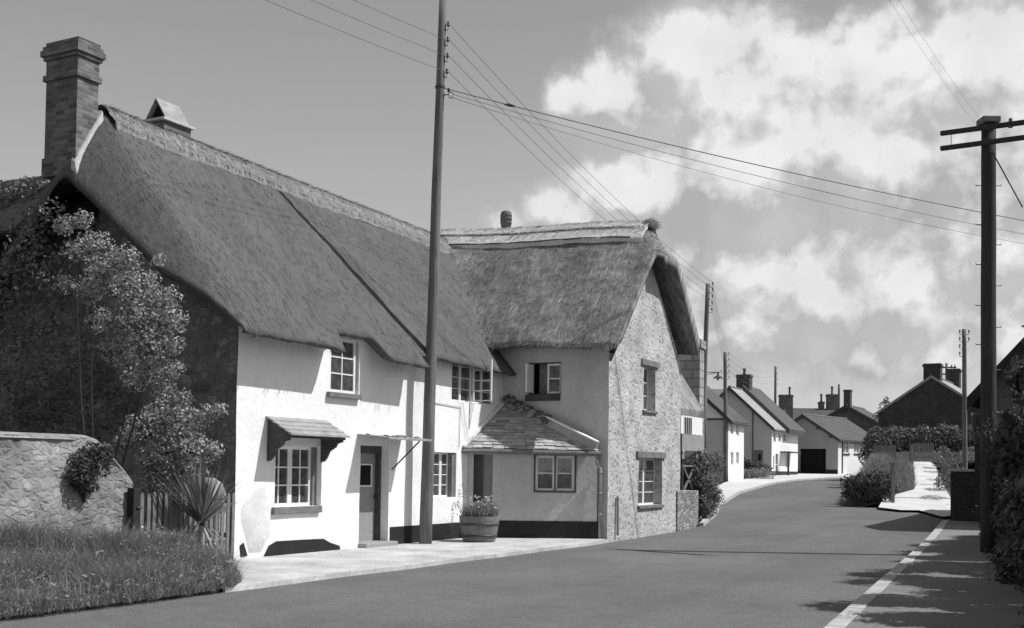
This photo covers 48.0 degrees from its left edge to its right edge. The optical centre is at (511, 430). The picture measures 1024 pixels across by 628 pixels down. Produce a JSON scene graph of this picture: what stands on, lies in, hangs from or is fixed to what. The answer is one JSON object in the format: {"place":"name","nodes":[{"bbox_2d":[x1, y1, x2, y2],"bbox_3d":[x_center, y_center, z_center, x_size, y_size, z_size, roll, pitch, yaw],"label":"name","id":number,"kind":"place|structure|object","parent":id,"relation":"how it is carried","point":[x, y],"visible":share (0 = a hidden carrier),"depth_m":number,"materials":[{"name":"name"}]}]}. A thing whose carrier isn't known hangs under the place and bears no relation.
{"place":"outdoors","nodes":[
{"label":"outdoors","id":0,"kind":"place"},
{"bbox_2d":[186,478,225,555],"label":"gate pier","id":1,"kind":"structure","parent":0,"point":[217,485],"depth_m":20.03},
{"bbox_2d":[232,538,606,584],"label":"pavement","id":2,"kind":"structure","parent":0,"point":[274,568],"depth_m":21.23,"materials":[{"name":"concrete"},{"name":"stone"}]},
{"bbox_2d":[419,0,453,543],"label":"telegraph pole","id":3,"kind":"object","parent":2,"relation":"on","point":[426,505],"visible":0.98,"depth_m":25.23,"materials":[{"name":"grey wood"}]},
{"bbox_2d":[266,0,440,69],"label":"overhead wire","id":4,"kind":"object","parent":3,"relation":"attached to","point":[349,34],"visible":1,"depth_m":22.22,"materials":[{"name":"grey metal"}]},
{"bbox_2d":[312,0,440,53],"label":"overhead wire","id":5,"kind":"object","parent":3,"relation":"attached to","point":[373,26],"visible":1,"depth_m":22.98,"materials":[{"name":"grey metal"}]},
{"bbox_2d":[354,0,440,37],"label":"overhead wire","id":6,"kind":"object","parent":3,"relation":"attached to","point":[395,18],"visible":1,"depth_m":23.78,"materials":[{"name":"grey metal"}]},
{"bbox_2d":[448,71,710,300],"bbox_3d":[3.167,-6.494,35.076,0.010,2.229,21.383,0,-2,26],"label":"overhead wire","id":7,"kind":"object","parent":3,"relation":"attached to","point":[527,149],"visible":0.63,"depth_m":28.84,"materials":[{"name":"grey metal"}]},
{"bbox_2d":[450,41,709,286],"bbox_3d":[3.186,-7.107,35.100,0.010,2.435,21.379,0,-2,26],"label":"overhead wire","id":8,"kind":"object","parent":3,"relation":"attached to","point":[549,144],"visible":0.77,"depth_m":30.32,"materials":[{"name":"grey metal"}]},
{"bbox_2d":[449,56,711,294],"bbox_3d":[3.177,-6.803,35.088,0.010,2.327,21.381,0,-2,26],"label":"overhead wire","id":9,"kind":"object","parent":3,"relation":"attached to","point":[544,152],"visible":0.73,"depth_m":29.99,"materials":[{"name":"grey metal"}]},
{"bbox_2d":[450,25,712,282],"bbox_3d":[3.195,-7.395,35.111,0.010,2.552,21.378,0,-2,26],"label":"overhead wire","id":10,"kind":"object","parent":3,"relation":"attached to","point":[554,137],"visible":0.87,"depth_m":30.30,"materials":[{"name":"grey metal"}]},
{"bbox_2d":[445,88,1023,220],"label":"service cable","id":11,"kind":"object","parent":3,"relation":"attached to","point":[725,157],"visible":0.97,"depth_m":27.63,"materials":[{"name":"rubber"}]},
{"bbox_2d":[453,94,1022,233],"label":"service wire","id":12,"kind":"object","parent":3,"relation":"attached to","point":[718,166],"visible":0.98,"depth_m":27.55,"materials":[{"name":"black metal"}]},
{"bbox_2d":[454,98,1023,243],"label":"service wire","id":13,"kind":"object","parent":3,"relation":"attached to","point":[720,176],"visible":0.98,"depth_m":27.64,"materials":[{"name":"black metal"}]},
{"bbox_2d":[459,515,499,541],"bbox_3d":[-0.743,2.216,26.053,0.920,0.560,0.913,1,-2,0],"label":"half barrel","id":14,"kind":"object","parent":2,"relation":"on","point":[479,529],"visible":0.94,"depth_m":25.69,"materials":[{"name":"grey wood"}]},
{"bbox_2d":[457,495,503,516],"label":"barrel flowers","id":15,"kind":"object","parent":14,"relation":"on","point":[482,509],"visible":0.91,"depth_m":25.86,"materials":[{"name":"grey plant"}]},
{"bbox_2d":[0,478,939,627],"bbox_3d":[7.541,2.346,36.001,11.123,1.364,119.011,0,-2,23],"label":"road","id":16,"kind":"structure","parent":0,"point":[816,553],"depth_m":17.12,"materials":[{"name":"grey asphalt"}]},
{"bbox_2d":[223,540,609,592],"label":"kerb","id":17,"kind":"structure","parent":16,"relation":"on","point":[326,576],"depth_m":19.15,"materials":[{"name":"grey concrete"}]},
{"bbox_2d":[699,476,849,525],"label":"kerb","id":18,"kind":"structure","parent":16,"relation":"on","point":[703,522],"depth_m":57.20,"materials":[{"name":"concrete"}]},
{"bbox_2d":[0,474,949,620],"bbox_3d":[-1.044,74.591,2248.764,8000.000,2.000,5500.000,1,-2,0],"label":"ground","id":19,"kind":"structure","parent":0,"point":[948,491],"depth_m":14.80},
{"bbox_2d":[50,208,189,467],"bbox_3d":[-6.740,-0.839,19.177,3.375,6.067,0.888,0,-2,33],"label":"climbing shrub","id":20,"kind":"object","parent":19,"relation":"on","point":[132,320],"visible":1,"depth_m":18.94,"materials":[{"name":"grey plant"}]},
{"bbox_2d":[0,509,250,619],"bbox_3d":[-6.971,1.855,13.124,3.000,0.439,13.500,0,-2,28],"label":"verge","id":21,"kind":"structure","parent":19,"relation":"on","point":[87,607],"depth_m":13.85,"materials":[{"name":"plant"}]},
{"bbox_2d":[0,431,133,539],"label":"garden wall","id":22,"kind":"structure","parent":21,"relation":"on","point":[32,471],"depth_m":16.78,"materials":[{"name":"stone"}]},
{"bbox_2d":[63,441,116,502],"bbox_3d":[-6.348,0.618,17.231,0.843,0.934,0.559,3,-3,-43],"label":"climbing plant","id":23,"kind":"object","parent":22,"relation":"attached to","point":[84,474],"visible":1,"depth_m":17.15,"materials":[{"name":"grey plant"}]},
{"bbox_2d":[100,526,223,545],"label":"wild flowers","id":24,"kind":"object","parent":21,"relation":"on","point":[169,535],"visible":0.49,"depth_m":17.96,"materials":[{"name":"grey plant"}]},
{"bbox_2d":[157,461,244,549],"bbox_3d":[-5.124,1.310,18.875,1.769,1.784,1.627,2,-2,-41],"label":"cordyline","id":25,"kind":"object","parent":21,"relation":"on","point":[200,510],"visible":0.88,"depth_m":18.75,"materials":[{"name":"grey plant"}]},
{"bbox_2d":[127,488,141,536],"bbox_3d":[-5.912,1.579,18.007,0.170,1.360,0.167,0,-2,28],"label":"gate post","id":26,"kind":"object","parent":19,"relation":"on","point":[133,505],"visible":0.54,"depth_m":17.96,"materials":[{"name":"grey wood"}]},
{"bbox_2d":[140,492,234,555],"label":"picket gate","id":27,"kind":"structure","parent":26,"relation":"attached to","point":[168,515],"depth_m":19.00,"materials":[{"name":"grey wood"}]},
{"bbox_2d":[113,387,228,533],"bbox_3d":[-5.844,0.738,19.505,1.945,2.971,1.047,0,-2,32],"label":"garden bush","id":28,"kind":"object","parent":19,"relation":"on","point":[157,418],"visible":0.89,"depth_m":19.43,"materials":[{"name":"grey plant"}]},
{"bbox_2d":[0,36,431,558],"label":"thatched cottage","id":29,"kind":"structure","parent":19,"relation":"on","point":[295,335],"depth_m":21.90,"materials":[{"name":"white paint"}]},
{"bbox_2d":[0,176,139,439],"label":"ivy","id":30,"kind":"object","parent":29,"relation":"attached to","point":[41,280],"visible":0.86,"depth_m":21.26,"materials":[{"name":"black plant"}]},
{"bbox_2d":[271,446,321,514],"bbox_3d":[-4.140,0.934,21.814,0.290,1.268,1.429,0,-2,28],"label":"window","id":31,"kind":"structure","parent":29,"relation":"in","point":[292,463],"depth_m":21.91,"materials":[{"name":"white paint"}]},
{"bbox_2d":[326,338,361,399],"bbox_3d":[-3.374,-1.248,23.079,0.170,1.199,1.077,0,-2,28],"label":"window","id":32,"kind":"structure","parent":29,"relation":"in","point":[342,365],"depth_m":23.17,"materials":[{"name":"white paint"}]},
{"bbox_2d":[359,453,376,541],"bbox_3d":[-3.141,1.329,24.171,0.120,2.022,1.062,0,-2,28],"label":"door","id":33,"kind":"structure","parent":29,"relation":"in","point":[367,496],"depth_m":24.30,"materials":[{"name":"paint"}]},
{"bbox_2d":[296,178,699,543],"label":"corner cottage","id":34,"kind":"structure","parent":19,"relation":"on","point":[547,319],"depth_m":28.38,"materials":[{"name":"white paint"}]},
{"bbox_2d":[404,452,447,496],"bbox_3d":[-1.990,1.018,26.606,0.570,1.236,1.059,0,-2,28],"label":"window","id":35,"kind":"structure","parent":34,"relation":"in","point":[440,485],"depth_m":26.63,"materials":[{"name":"white paint"}]},
{"bbox_2d":[448,483,466,528],"bbox_3d":[-1.294,1.764,26.852,0.251,1.075,0.629,0,-2,23],"label":"creeper","id":36,"kind":"object","parent":34,"relation":"attached to","point":[457,505],"visible":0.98,"depth_m":26.83,"materials":[{"name":"grey plant"}]},
{"bbox_2d":[452,364,491,404],"bbox_3d":[-1.009,-1.234,27.785,0.050,1.157,2.071,0,-2,28],"label":"window","id":37,"kind":"structure","parent":34,"relation":"in","point":[461,376],"depth_m":27.72,"materials":[{"name":"white paint"}]},
{"bbox_2d":[483,455,492,503],"bbox_3d":[-0.708,1.562,27.625,0.460,1.970,0.050,1,-2,-3],"label":"porch door","id":38,"kind":"structure","parent":34,"relation":"in","point":[487,459],"depth_m":27.62,"materials":[{"name":"paint"}]},
{"bbox_2d":[502,394,551,424],"bbox_3d":[0.380,-0.526,28.523,1.442,0.784,0.313,0,-2,32],"label":"coping ivy","id":39,"kind":"object","parent":34,"relation":"on","point":[513,402],"visible":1,"depth_m":28.48,"materials":[{"name":"grey plant"}]},
{"bbox_2d":[525,362,560,394],"bbox_3d":[0.867,-1.288,28.598,1.101,0.998,0.820,0,-2,28],"label":"window frame","id":40,"kind":"structure","parent":34,"relation":"in","point":[536,374],"depth_m":28.70,"materials":[{"name":"white wood"}]},
{"bbox_2d":[547,363,560,393],"bbox_3d":[1.084,-1.282,28.530,0.393,0.748,0.144,0,-2,28],"label":"window","id":41,"kind":"structure","parent":34,"relation":"in","point":[557,366],"depth_m":28.55,"materials":[{"name":"white paint"}]},
{"bbox_2d":[535,455,574,490],"bbox_3d":[1.013,1.034,27.881,0.983,1.044,0.570,1,-2,-3],"label":"window","id":42,"kind":"structure","parent":34,"relation":"in","point":[544,475],"depth_m":27.73,"materials":[{"name":"white paint"}]},
{"bbox_2d":[534,455,576,492],"bbox_3d":[1.029,1.025,27.594,1.022,0.924,0.125,1,-2,-3],"label":"window frame","id":43,"kind":"structure","parent":34,"relation":"in","point":[554,491],"depth_m":27.54,"materials":[{"name":"white wood"}]},
{"bbox_2d":[642,368,657,413],"bbox_3d":[3.513,-1.057,30.114,0.310,1.213,0.972,0,-2,28],"label":"window","id":44,"kind":"structure","parent":34,"relation":"in","point":[645,410],"depth_m":30.43,"materials":[{"name":"white paint"}]},
{"bbox_2d":[637,458,663,508],"bbox_3d":[3.543,1.380,30.155,0.310,1.303,1.802,0,-2,28],"label":"window","id":45,"kind":"structure","parent":34,"relation":"in","point":[646,465],"depth_m":30.48,"materials":[{"name":"white paint"}]},
{"bbox_2d":[609,339,705,518],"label":"porch house","id":46,"kind":"structure","parent":19,"relation":"on","point":[692,410],"depth_m":37.20,"materials":[{"name":"grey paint"}]},
{"bbox_2d":[684,416,691,434],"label":"window","id":47,"kind":"structure","parent":46,"relation":"in","point":[687,419],"depth_m":36.12,"materials":[{"name":"white paint"}]},
{"bbox_2d":[676,490,698,531],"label":"wall","id":48,"kind":"structure","parent":19,"relation":"on","point":[686,509],"depth_m":32.73,"materials":[{"name":"stone"}]},
{"bbox_2d":[680,448,724,520],"bbox_3d":[6.031,1.724,36.608,1.486,2.346,1.842,1,-2,0],"label":"clipped bush","id":49,"kind":"object","parent":19,"relation":"on","point":[705,485],"visible":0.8,"depth_m":36.38,"materials":[{"name":"grey plant"}]},
{"bbox_2d":[703,283,712,452],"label":"telegraph pole","id":50,"kind":"object","parent":19,"relation":"on","point":[706,317],"visible":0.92,"depth_m":44.57,"materials":[{"name":"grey wood"}]},
{"bbox_2d":[704,372,721,462],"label":"street lamp","id":51,"kind":"object","parent":19,"relation":"on","point":[717,376],"visible":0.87,"depth_m":57.94,"materials":[{"name":"grey metal"}]},
{"bbox_2d":[712,389,722,395],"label":"grey roofed house","id":52,"kind":"structure","parent":19,"relation":"on","point":[718,392],"depth_m":115.42,"materials":[{"name":"stone"}]},
{"bbox_2d":[721,352,729,481],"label":"telegraph pole","id":53,"kind":"object","parent":19,"relation":"on","point":[725,420],"visible":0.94,"depth_m":67.94,"materials":[{"name":"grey wood"}]},
{"bbox_2d":[707,385,748,482],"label":"plain house","id":54,"kind":"structure","parent":19,"relation":"on","point":[717,416],"depth_m":68.59,"materials":[{"name":"paint"}]},
{"bbox_2d":[744,467,775,478],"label":"garden flowers","id":55,"kind":"object","parent":19,"relation":"on","point":[756,473],"visible":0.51,"depth_m":77.28,"materials":[{"name":"grey plant"}]},
{"bbox_2d":[719,368,805,476],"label":"white gabled house","id":56,"kind":"structure","parent":19,"relation":"on","point":[773,431],"depth_m":94.00,"materials":[{"name":"white plaster"},{"name":"slate"},{"name":"brick"}]},
{"bbox_2d":[754,450,762,461],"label":"window","id":57,"kind":"structure","parent":56,"relation":"in","point":[758,454],"depth_m":92.44,"materials":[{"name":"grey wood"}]},
{"bbox_2d":[774,366,776,403],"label":"telegraph pole","id":58,"kind":"object","parent":19,"relation":"on","point":[775,384],"visible":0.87,"depth_m":128.17,"materials":[{"name":"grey wood"}]},
{"bbox_2d":[778,386,838,419],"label":"terrace","id":59,"kind":"structure","parent":19,"relation":"on","point":[786,404],"depth_m":136.07,"materials":[{"name":"brick"}]},
{"bbox_2d":[794,413,866,474],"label":"garage","id":60,"kind":"structure","parent":19,"relation":"on","point":[828,444],"depth_m":109.93,"materials":[{"name":"paint"}]},
{"bbox_2d":[801,449,825,473],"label":"garage door","id":61,"kind":"structure","parent":60,"relation":"in","point":[813,461],"depth_m":109.87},
{"bbox_2d":[843,442,849,454],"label":"window","id":62,"kind":"structure","parent":60,"relation":"in","point":[845,444],"depth_m":109.43,"materials":[{"name":"white paint"}]},
{"bbox_2d":[854,443,859,454],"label":"window","id":63,"kind":"structure","parent":60,"relation":"in","point":[856,445],"depth_m":111.37,"materials":[{"name":"white paint"}]},
{"bbox_2d":[838,384,839,408],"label":"telegraph pole","id":64,"kind":"object","parent":19,"relation":"on","point":[838,396],"visible":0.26,"depth_m":165.13,"materials":[{"name":"grey wood"}]},
{"bbox_2d":[826,389,878,432],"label":"brick house","id":65,"kind":"structure","parent":19,"relation":"on","point":[861,417],"depth_m":125.89,"materials":[{"name":"brick"}]},
{"bbox_2d":[872,396,889,423],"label":"tree","id":66,"kind":"object","parent":19,"relation":"on","point":[881,403],"visible":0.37,"depth_m":92.06,"materials":[{"name":"grey plant"}]},
{"bbox_2d":[824,520,948,627],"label":"kerb","id":67,"kind":"structure","parent":19,"relation":"on","point":[849,614],"depth_m":16.52,"materials":[{"name":"concrete"}]},
{"bbox_2d":[845,521,1023,627],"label":"footpath","id":68,"kind":"structure","parent":19,"relation":"on","point":[941,580],"depth_m":15.89,"materials":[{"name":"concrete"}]},
{"bbox_2d":[940,116,1023,552],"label":"telegraph pole","id":69,"kind":"object","parent":68,"relation":"on","point":[988,142],"visible":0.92,"depth_m":24.58,"materials":[{"name":"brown wood"}]},
{"bbox_2d":[889,0,976,125],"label":"overhead wire","id":70,"kind":"object","parent":69,"relation":"attached to","point":[928,59],"visible":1,"depth_m":18.45,"materials":[{"name":"grey metal"}]},
{"bbox_2d":[899,1,991,133],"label":"overhead wire","id":71,"kind":"object","parent":69,"relation":"attached to","point":[939,62],"visible":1,"depth_m":17.87,"materials":[{"name":"grey metal"}]},
{"bbox_2d":[942,363,955,379],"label":"telegraph pole","id":72,"kind":"object","parent":19,"relation":"on","point":[946,367],"visible":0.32,"depth_m":120.20,"materials":[{"name":"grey wood"}]},
{"bbox_2d":[949,469,974,520],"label":"dark wall","id":73,"kind":"structure","parent":19,"relation":"on","point":[962,494],"depth_m":37.98,"materials":[{"name":"brick"}]},
{"bbox_2d":[971,412,979,521],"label":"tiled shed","id":74,"kind":"structure","parent":19,"relation":"on","point":[975,418],"depth_m":36.70,"materials":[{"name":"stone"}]},
{"bbox_2d":[973,483,1000,538],"bbox_3d":[13.393,1.723,29.421,2.650,3.346,4.347,-1,-2,38],"label":"roadside shrub","id":75,"kind":"object","parent":19,"relation":"on","point":[999,537],"depth_m":29.38,"materials":[{"name":"black plant"}]},
{"bbox_2d":[967,337,1023,478],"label":"roadside house","id":76,"kind":"structure","parent":19,"relation":"on","point":[973,398],"depth_m":34.71,"materials":[{"name":"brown wood"}]},
{"bbox_2d":[975,404,1023,566],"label":"roadside shrub","id":77,"kind":"object","parent":19,"relation":"on","point":[1007,448],"visible":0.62,"depth_m":20.21,"materials":[{"name":"black plant"}]},
{"bbox_2d":[980,408,1021,540],"bbox_3d":[11.159,1.308,24.041,2.305,4.023,3.748,0,-2,29],"label":"roadside shrub","id":78,"kind":"object","parent":19,"relation":"on","point":[996,530],"visible":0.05,"depth_m":23.53,"materials":[{"name":"grey plant"}]},
{"bbox_2d":[984,355,1023,585],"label":"roadside shrub","id":79,"kind":"object","parent":19,"relation":"on","point":[1000,562],"visible":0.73,"depth_m":17.86,"materials":[{"name":"black plant"}]},
{"bbox_2d":[992,325,1023,590],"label":"roadside shrub","id":80,"kind":"object","parent":19,"relation":"on","point":[1009,496],"visible":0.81,"depth_m":15.49,"materials":[{"name":"grey plant"}]},
{"bbox_2d":[997,390,1023,558],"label":"roadside shrub","id":81,"kind":"object","parent":19,"relation":"on","point":[1020,522],"visible":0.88,"depth_m":13.95,"materials":[{"name":"grey plant"}]},
{"bbox_2d":[1006,524,1023,627],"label":"roadside shrub","id":82,"kind":"object","parent":19,"relation":"on","point":[1018,539],"visible":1,"depth_m":11.74,"materials":[{"name":"grey plant"}]},
{"bbox_2d":[0,0,1023,446],"label":"sky","id":83,"kind":"structure","parent":0,"point":[826,295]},
{"bbox_2d":[702,473,849,519],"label":"pavement","id":84,"kind":"structure","parent":0,"point":[729,488],"depth_m":68.36,"materials":[{"name":"concrete"}]},
{"bbox_2d":[705,451,725,485],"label":"shrub","id":85,"kind":"object","parent":84,"relation":"on","point":[716,467],"visible":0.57,"depth_m":49.75,"materials":[{"name":"grey plant"}]},
{"bbox_2d":[744,457,772,472],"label":"garden hedge","id":86,"kind":"object","parent":84,"relation":"on","point":[748,463],"visible":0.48,"depth_m":79.70,"materials":[{"name":"grey plant"}]},
{"bbox_2d":[828,475,949,521],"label":"road","id":87,"kind":"structure","parent":0,"point":[836,487],"depth_m":43.99,"materials":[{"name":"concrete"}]},
{"bbox_2d":[879,461,949,509],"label":"path","id":88,"kind":"structure","parent":0,"point":[924,494],"depth_m":47.81,"materials":[{"name":"concrete"}]},
{"bbox_2d":[890,463,895,502],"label":"corner post","id":89,"kind":"object","parent":88,"relation":"on","point":[892,483],"visible":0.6,"depth_m":45.39,"materials":[{"name":"grey wood"}]},
{"bbox_2d":[931,446,974,490],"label":"path border","id":90,"kind":"object","parent":88,"relation":"on","point":[957,456],"visible":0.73,"depth_m":50.22,"materials":[{"name":"grey plant"}]},
{"bbox_2d":[940,445,945,471],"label":"fence post","id":91,"kind":"object","parent":90,"relation":"on","point":[943,448],"visible":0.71,"depth_m":59.93,"materials":[{"name":"grey wood"}]},
{"bbox_2d":[855,451,974,506],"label":"bank","id":92,"kind":"structure","parent":0,"point":[904,455],"depth_m":65.61,"materials":[{"name":"soil"}]},
{"bbox_2d":[840,469,899,502],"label":"bank shrub","id":93,"kind":"object","parent":92,"relation":"on","point":[878,487],"visible":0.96,"depth_m":45.70,"materials":[{"name":"grey plant"}]},
{"bbox_2d":[839,450,919,506],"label":"bush","id":94,"kind":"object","parent":92,"relation":"on","point":[905,477],"depth_m":50.04,"materials":[{"name":"plant"}]},
{"bbox_2d":[858,427,902,465],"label":"round shrub","id":95,"kind":"object","parent":92,"relation":"on","point":[869,451],"visible":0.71,"depth_m":63.22,"materials":[{"name":"grey plant"}]},
{"bbox_2d":[874,444,895,460],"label":"paling fence","id":96,"kind":"object","parent":92,"relation":"on","point":[892,448],"visible":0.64,"depth_m":57.99,"materials":[{"name":"grey wood"}]},
{"bbox_2d":[909,444,913,464],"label":"fence post","id":97,"kind":"object","parent":92,"relation":"on","point":[911,452],"visible":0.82,"depth_m":61.72,"materials":[{"name":"grey wood"}]},
{"bbox_2d":[914,443,933,461],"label":"garden gate","id":98,"kind":"structure","parent":97,"relation":"attached to","point":[925,446],"depth_m":61.99,"materials":[{"name":"grey wood"}]},
{"bbox_2d":[863,422,974,465],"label":"tall hedge","id":99,"kind":"object","parent":92,"relation":"on","point":[948,438],"visible":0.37,"depth_m":66.77,"materials":[{"name":"grey plant"}]},
{"bbox_2d":[876,363,979,473],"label":"dark house","id":100,"kind":"structure","parent":92,"relation":"on","point":[933,398],"depth_m":78.06,"materials":[{"name":"brick"}]},
{"bbox_2d":[920,500,949,516],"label":"path","id":101,"kind":"structure","parent":0,"point":[945,511],"depth_m":41.82,"materials":[{"name":"concrete"}]},
{"bbox_2d":[945,453,950,488],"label":"fence post","id":102,"kind":"object","parent":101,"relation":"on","point":[948,458],"visible":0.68,"depth_m":51.91,"materials":[{"name":"grey wood"}]},
{"bbox_2d":[959,329,969,468],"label":"telegraph pole","id":103,"kind":"object","parent":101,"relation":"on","point":[964,405],"visible":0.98,"depth_m":47.02,"materials":[{"name":"grey wood"}]}
]}

